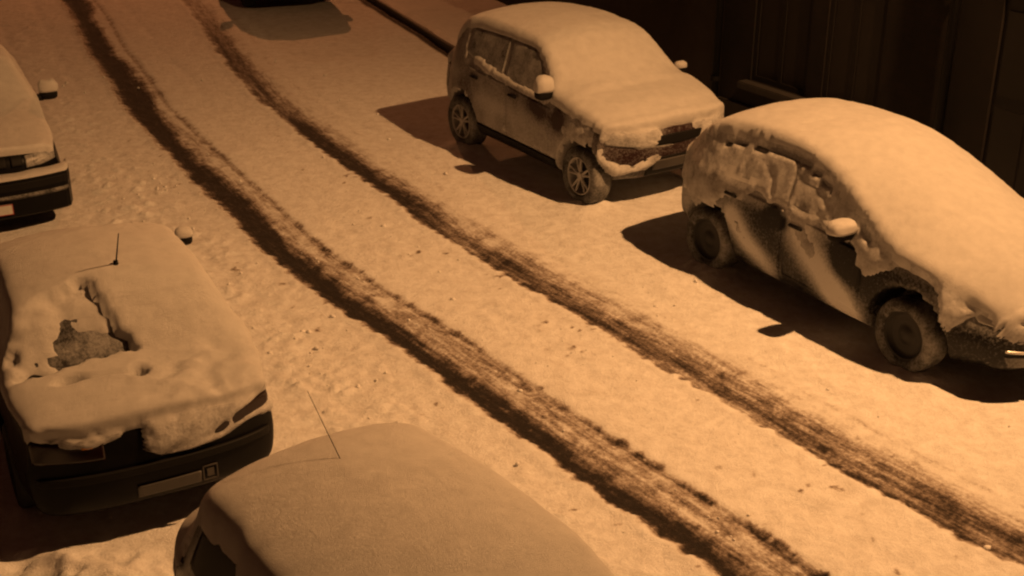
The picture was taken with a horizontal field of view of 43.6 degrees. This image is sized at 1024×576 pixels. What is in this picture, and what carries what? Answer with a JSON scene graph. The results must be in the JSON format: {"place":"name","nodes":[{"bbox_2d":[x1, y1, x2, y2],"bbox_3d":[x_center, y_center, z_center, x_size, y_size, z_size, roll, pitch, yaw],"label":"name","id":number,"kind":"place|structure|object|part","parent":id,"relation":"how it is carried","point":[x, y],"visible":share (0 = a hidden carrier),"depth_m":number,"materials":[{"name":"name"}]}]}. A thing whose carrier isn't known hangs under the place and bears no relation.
{"place":"outdoors","nodes":[
{"label":"outdoors","id":0,"kind":"place"},
{"bbox_2d":[382,0,507,45],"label":"pavement","id":1,"kind":"structure","parent":0,"point":[445,20],"depth_m":22.59,"materials":[{"name":"white snow"}]},
{"bbox_2d":[0,0,1023,575],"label":"road","id":2,"kind":"structure","parent":0,"point":[810,474],"depth_m":11.30,"materials":[{"name":"white snow"}]},
{"bbox_2d":[0,44,72,219],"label":"parked car","id":3,"kind":"object","parent":2,"relation":"on","point":[34,176],"visible":1,"depth_m":13.35,"materials":[{"name":"black paint"}]},
{"bbox_2d":[0,223,273,515],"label":"parked car","id":4,"kind":"object","parent":2,"relation":"on","point":[131,370],"visible":1,"depth_m":8.39,"materials":[{"name":"black paint"}]},
{"bbox_3d":[-3.553,0.758,8.845,0.073,0.580,0.660,-12,27,-26],"label":"door","id":5,"kind":"part","parent":4,"relation":"part of","materials":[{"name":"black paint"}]},
{"bbox_3d":[-2.643,0.261,8.641,1.380,0.304,0.433,-12,27,-25],"label":"rear window","id":6,"kind":"part","parent":4,"relation":"part of","materials":[{"name":"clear glass"}]},
{"bbox_2d":[241,0,327,6],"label":"parked car","id":7,"kind":"object","parent":2,"relation":"on","point":[245,3],"visible":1,"depth_m":23.63,"materials":[{"name":"black paint"}]},
{"bbox_2d":[173,391,614,575],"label":"parked car","id":8,"kind":"object","parent":2,"relation":"on","point":[393,499],"visible":1,"depth_m":5.98,"materials":[{"name":"paint"}]},
{"bbox_3d":[-1.365,1.402,6.096,0.138,0.320,0.780,-17,29,-33],"label":"side window","id":9,"kind":"part","parent":8,"relation":"part of","materials":[{"name":"black glass"}]},
{"bbox_2d":[367,0,454,52],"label":"kerb","id":10,"kind":"structure","parent":2,"relation":"on","point":[418,27],"depth_m":22.02,"materials":[{"name":"stone"}]},
{"bbox_2d":[29,58,1010,549],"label":"snow clods","id":11,"kind":"object","parent":2,"relation":"on","point":[417,324],"visible":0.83,"depth_m":11.45,"materials":[{"name":"white snow"}]},
{"bbox_2d":[497,0,556,5],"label":"row house","id":12,"kind":"structure","parent":2,"relation":"on","point":[510,2],"depth_m":22.52,"materials":[{"name":"stone"}]},
{"bbox_2d":[446,2,723,203],"bbox_3d":[0.755,-2.359,15.220,2.151,1.730,3.695,-15,28,-30],"label":"parked car","id":13,"kind":"object","parent":2,"relation":"on","point":[588,101],"visible":0.91,"depth_m":14.35,"materials":[{"name":"paint"}]},
{"bbox_3d":[-0.300,-2.238,15.254,0.086,0.640,0.823,-15,28,-30],"label":"door","id":14,"kind":"part","parent":13,"relation":"part of","materials":[{"name":"red paint"}]},
{"bbox_3d":[-0.279,-2.824,15.175,0.161,0.415,0.843,-15,28,-30],"label":"side window","id":15,"kind":"part","parent":13,"relation":"part of","materials":[{"name":"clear glass"}]},
{"bbox_3d":[0.223,-2.480,14.470,0.168,0.460,0.902,-15,28,-30],"label":"side window","id":16,"kind":"part","parent":13,"relation":"part of","materials":[{"name":"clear glass"}]},
{"bbox_3d":[0.183,-1.915,14.578,0.086,0.600,0.882,-15,28,-30],"label":"door","id":17,"kind":"part","parent":13,"relation":"part of","materials":[{"name":"red paint"}]},
{"bbox_2d":[557,0,725,95],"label":"row house","id":18,"kind":"structure","parent":2,"relation":"on","point":[678,30],"depth_m":16.99,"materials":[{"name":"wood"}]},
{"bbox_2d":[718,0,961,134],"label":"row house","id":19,"kind":"structure","parent":2,"relation":"on","point":[886,55],"depth_m":14.65,"materials":[{"name":"brick"}]},
{"bbox_2d":[737,0,813,101],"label":"window","id":20,"kind":"structure","parent":19,"relation":"in","point":[783,27],"depth_m":15.40,"materials":[{"name":"glass"}]},
{"bbox_2d":[822,0,888,106],"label":"window","id":21,"kind":"structure","parent":19,"relation":"in","point":[856,31],"depth_m":14.44,"materials":[{"name":"glass"}]},
{"bbox_2d":[933,0,960,133],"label":"drainpipe","id":22,"kind":"object","parent":19,"relation":"attached to","point":[950,41],"depth_m":13.22,"materials":[{"name":"black metal"}]},
{"bbox_2d":[682,98,1023,371],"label":"parked car","id":23,"kind":"object","parent":2,"relation":"on","point":[903,236],"visible":1,"depth_m":10.79,"materials":[{"name":"black paint"}]},
{"bbox_3d":[2.208,-1.101,11.651,0.151,0.365,0.985,-14,28,-29],"label":"side window","id":24,"kind":"part","parent":23,"relation":"part of","materials":[{"name":"black glass"}]},
{"bbox_3d":[2.181,-0.565,11.731,0.086,0.610,0.847,-14,28,-29],"label":"door","id":25,"kind":"part","parent":23,"relation":"part of","materials":[{"name":"black paint"}]},
{"bbox_3d":[2.666,-0.236,11.016,0.086,0.590,0.926,-14,28,-29],"label":"door","id":26,"kind":"part","parent":23,"relation":"part of","materials":[{"name":"black paint"}]},
{"bbox_2d":[943,0,1023,197],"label":"row house","id":27,"kind":"structure","parent":2,"relation":"on","point":[984,122],"depth_m":13.00,"materials":[{"name":"brown wood"}]},
{"bbox_2d":[982,0,1023,197],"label":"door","id":28,"kind":"structure","parent":27,"relation":"in","point":[1003,154],"depth_m":12.90,"materials":[{"name":"brown wood"}]}
]}

